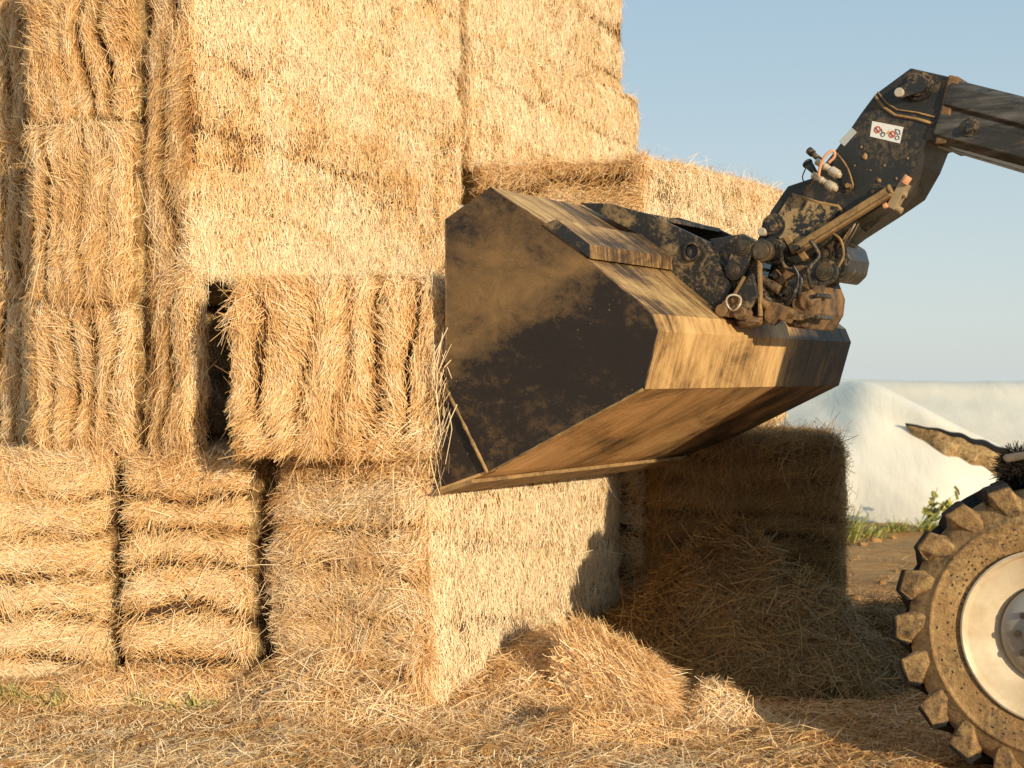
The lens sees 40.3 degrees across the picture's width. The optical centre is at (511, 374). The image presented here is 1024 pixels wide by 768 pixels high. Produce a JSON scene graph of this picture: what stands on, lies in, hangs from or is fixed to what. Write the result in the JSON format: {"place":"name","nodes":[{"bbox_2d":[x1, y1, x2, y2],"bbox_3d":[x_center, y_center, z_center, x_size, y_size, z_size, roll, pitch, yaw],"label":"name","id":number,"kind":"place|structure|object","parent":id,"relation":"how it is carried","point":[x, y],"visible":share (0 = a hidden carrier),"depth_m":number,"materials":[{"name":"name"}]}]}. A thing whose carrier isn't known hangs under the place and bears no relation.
{"place":"outdoors","nodes":[
{"label":"outdoors","id":0,"kind":"place"},
{"bbox_2d":[0,521,992,767],"bbox_3d":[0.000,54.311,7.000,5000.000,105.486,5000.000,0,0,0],"label":"ground","id":1,"kind":"structure","parent":0,"point":[903,544],"depth_m":6.46,"materials":[{"name":"brown soil"}]},
{"bbox_2d":[0,427,12,449],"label":"straw bale","id":2,"kind":"object","parent":1,"relation":"on","point":[5,443],"visible":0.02,"depth_m":7.82},
{"bbox_2d":[0,283,40,447],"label":"straw bale","id":3,"kind":"object","parent":2,"relation":"on","point":[13,388],"visible":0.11,"depth_m":7.86},
{"bbox_2d":[0,133,39,307],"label":"straw bale","id":4,"kind":"object","parent":3,"relation":"on","point":[15,245],"visible":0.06,"depth_m":7.94},
{"bbox_2d":[0,0,49,151],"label":"straw bale","id":5,"kind":"object","parent":4,"relation":"on","point":[14,105],"visible":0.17,"depth_m":7.95},
{"bbox_2d":[0,681,54,707],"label":"grass tuft","id":6,"kind":"object","parent":1,"relation":"on","point":[9,690],"visible":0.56,"depth_m":6.96,"materials":[{"name":"plant"}]},
{"bbox_2d":[23,682,78,709],"bbox_3d":[-2.251,1.610,6.947,0.344,0.165,0.268,0,0,0],"label":"grass tuft","id":7,"kind":"object","parent":1,"relation":"on","point":[55,699],"visible":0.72,"depth_m":6.88,"materials":[{"name":"yellow plant"}]},
{"bbox_2d":[0,433,130,683],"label":"straw bale","id":8,"kind":"object","parent":1,"relation":"on","point":[60,547],"visible":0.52,"depth_m":7.18},
{"bbox_2d":[17,293,235,472],"bbox_3d":[-2.009,0.047,8.039,0.777,0.995,1.901,0,0,17],"label":"straw bale","id":9,"kind":"object","parent":8,"relation":"on","point":[88,377],"visible":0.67,"depth_m":7.27},
{"bbox_2d":[4,97,236,328],"bbox_3d":[-2.007,-0.820,7.970,0.873,1.206,1.989,0,0,19],"label":"straw bale","id":10,"kind":"object","parent":9,"relation":"on","point":[87,221],"visible":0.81,"depth_m":7.21},
{"bbox_2d":[10,0,155,132],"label":"straw bale","id":11,"kind":"object","parent":10,"relation":"on","point":[88,53],"visible":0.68,"depth_m":7.27},
{"bbox_2d":[0,652,252,714],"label":"straw heap","id":12,"kind":"object","parent":1,"relation":"on","point":[103,685],"visible":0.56,"depth_m":6.91,"materials":[{"name":"beige plant"}]},
{"bbox_2d":[120,676,176,709],"bbox_3d":[-1.771,1.572,6.842,0.348,0.161,0.205,0,0,36],"label":"grass tuft","id":13,"kind":"object","parent":1,"relation":"on","point":[138,700],"visible":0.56,"depth_m":6.81,"materials":[{"name":"green plant"}]},
{"bbox_2d":[160,691,222,715],"bbox_3d":[-1.502,1.609,6.811,0.418,0.149,0.270,0,0,0],"label":"grass tuft","id":14,"kind":"object","parent":1,"relation":"on","point":[191,702],"visible":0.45,"depth_m":6.78,"materials":[{"name":"plant"}]},
{"bbox_2d":[103,431,287,681],"bbox_3d":[-1.482,0.975,8.094,0.961,1.505,2.480,0,0,10],"label":"straw bale","id":15,"kind":"object","parent":1,"relation":"on","point":[192,589],"visible":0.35,"depth_m":7.04},
{"bbox_2d":[129,263,217,471],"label":"straw bale","id":16,"kind":"object","parent":15,"relation":"on","point":[178,399],"visible":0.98,"depth_m":7.05},
{"bbox_2d":[134,14,465,299],"bbox_3d":[-1.089,-1.078,8.026,0.564,1.458,2.610,0,0,33],"label":"straw bale","id":17,"kind":"object","parent":16,"relation":"on","point":[251,155],"visible":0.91,"depth_m":7.58},
{"bbox_2d":[134,0,467,104],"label":"straw bale","id":18,"kind":"object","parent":17,"relation":"on","point":[413,44],"visible":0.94,"depth_m":8.10},
{"bbox_2d":[176,637,475,742],"bbox_3d":[-0.934,1.502,6.731,1.874,0.452,0.962,0,0,33],"label":"straw heap","id":19,"kind":"object","parent":1,"relation":"on","point":[294,685],"visible":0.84,"depth_m":6.51,"materials":[{"name":"beige plant"}]},
{"bbox_2d":[243,436,632,710],"bbox_3d":[-0.275,0.970,7.796,1.286,1.503,2.652,0,0,27],"label":"straw bale","id":20,"kind":"object","parent":1,"relation":"on","point":[390,574],"visible":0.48,"depth_m":6.85},
{"bbox_2d":[206,253,447,480],"bbox_3d":[-0.847,-0.068,7.123,1.294,1.156,1.350,0,0,-1],"label":"straw bale","id":21,"kind":"object","parent":20,"relation":"on","point":[331,366],"visible":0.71,"depth_m":6.58},
{"bbox_2d":[0,528,971,767],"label":"mud clods","id":22,"kind":"object","parent":1,"relation":"on","point":[487,747],"visible":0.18,"depth_m":6.17,"materials":[{"name":"brown soil"}]},
{"bbox_2d":[0,676,992,767],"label":"straw litter","id":23,"kind":"object","parent":1,"relation":"on","point":[793,733],"visible":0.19,"depth_m":6.10,"materials":[{"name":"beige plant"}]},
{"bbox_2d":[420,612,644,725],"bbox_3d":[0.264,1.504,7.400,1.244,0.448,2.600,0,0,33],"label":"straw heap","id":24,"kind":"object","parent":1,"relation":"on","point":[513,683],"visible":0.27,"depth_m":6.75,"materials":[{"name":"beige plant"}]},
{"bbox_2d":[486,691,718,754],"bbox_3d":[0.420,1.565,6.222,1.092,0.292,0.540,0,0,-6],"label":"straw clump","id":25,"kind":"object","parent":1,"relation":"on","point":[601,725],"visible":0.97,"depth_m":6.14,"materials":[{"name":"beige plant"}]},
{"bbox_2d":[540,601,693,720],"bbox_3d":[0.529,1.473,6.744,0.799,0.637,0.538,6,2,16],"label":"torn bale chunk","id":26,"kind":"object","parent":1,"relation":"on","point":[600,663],"visible":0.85,"depth_m":6.64,"materials":[{"name":"plant"}]},
{"bbox_2d":[616,414,788,602],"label":"straw bale","id":27,"kind":"object","parent":1,"relation":"on","point":[629,534],"visible":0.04,"depth_m":8.67},
{"bbox_2d":[758,411,788,426],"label":"straw bale","id":28,"kind":"object","parent":27,"relation":"on","point":[780,417],"visible":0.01,"depth_m":10.20},
{"bbox_2d":[464,136,795,239],"bbox_3d":[0.895,-0.937,9.649,1.503,1.182,2.609,0,0,33],"label":"straw bale","id":29,"kind":"object","parent":28,"relation":"on","point":[643,181],"visible":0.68,"depth_m":8.82},
{"bbox_2d":[458,32,640,204],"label":"straw bale","id":30,"kind":"object","parent":29,"relation":"on","point":[516,104],"visible":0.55,"depth_m":9.72},
{"bbox_2d":[457,0,634,92],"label":"straw bale","id":31,"kind":"object","parent":30,"relation":"on","point":[575,38],"visible":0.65,"depth_m":10.01},
{"bbox_2d":[668,673,778,732],"bbox_3d":[0.992,1.572,6.626,0.670,0.324,0.505,0,0,-17],"label":"straw clump","id":32,"kind":"object","parent":1,"relation":"on","point":[715,701],"visible":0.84,"depth_m":6.54,"materials":[{"name":"beige plant"}]},
{"bbox_2d":[425,68,1023,767],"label":"telehandler","id":33,"kind":"object","parent":1,"relation":"on","point":[583,340],"visible":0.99,"depth_m":6.32,"materials":[{"name":"metal"}]},
{"bbox_2d":[621,408,859,600],"bbox_3d":[1.471,0.971,8.910,1.509,1.576,1.838,0,0,10],"label":"straw bale","id":34,"kind":"object","parent":1,"relation":"on","point":[790,479],"visible":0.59,"depth_m":8.19},
{"bbox_2d":[591,506,925,703],"bbox_3d":[1.274,1.272,7.824,2.510,1.075,1.756,0,0,24],"label":"straw heap","id":35,"kind":"object","parent":1,"relation":"on","point":[740,604],"visible":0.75,"depth_m":7.44,"materials":[{"name":"beige plant"}]},
{"bbox_2d":[845,505,883,542],"bbox_3d":[3.160,1.433,13.631,0.829,0.406,0.797,0,0,0],"label":"weed clump","id":36,"kind":"object","parent":1,"relation":"on","point":[857,529],"visible":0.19,"depth_m":13.53,"materials":[{"name":"green plant"}]},
{"bbox_2d":[851,524,900,539],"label":"weed clump","id":37,"kind":"object","parent":1,"relation":"on","point":[875,533],"visible":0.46,"depth_m":14.16,"materials":[{"name":"green plant"}]},
{"bbox_2d":[852,587,909,670],"bbox_3d":[2.307,1.500,7.894,1.686,0.628,1.444,0,0,33],"label":"straw heap","id":38,"kind":"object","parent":1,"relation":"on","point":[884,612],"visible":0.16,"depth_m":7.86,"materials":[{"name":"beige plant"}]},
{"bbox_2d":[846,555,916,606],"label":"straw litter","id":39,"kind":"object","parent":1,"relation":"on","point":[882,591],"visible":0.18,"depth_m":10.82,"materials":[{"name":"beige plant"}]},
{"bbox_2d":[775,379,1023,526],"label":"sheeted heap","id":40,"kind":"object","parent":1,"relation":"on","point":[913,445],"visible":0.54,"depth_m":16.10,"materials":[{"name":"white plastic"}]},
{"bbox_2d":[869,517,930,532],"bbox_3d":[4.053,1.570,14.635,0.611,0.162,0.404,0,0,0],"label":"weed clump","id":41,"kind":"object","parent":1,"relation":"on","point":[895,527],"visible":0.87,"depth_m":14.57,"materials":[{"name":"green plant"}]},
{"bbox_2d":[905,517,939,531],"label":"weed clump","id":42,"kind":"object","parent":1,"relation":"on","point":[932,526],"visible":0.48,"depth_m":14.58,"materials":[{"name":"green plant"}]},
{"bbox_2d":[917,486,959,529],"bbox_3d":[4.393,1.375,14.382,0.444,0.457,0.235,0,0,0],"label":"leafy weed","id":43,"kind":"object","parent":1,"relation":"on","point":[931,513],"visible":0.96,"depth_m":14.40,"materials":[{"name":"green plant"}]},
{"bbox_2d":[459,0,1023,381],"label":"sky","id":44,"kind":"structure","parent":0,"point":[754,84],"materials":[{"name":"blue"}]}
]}

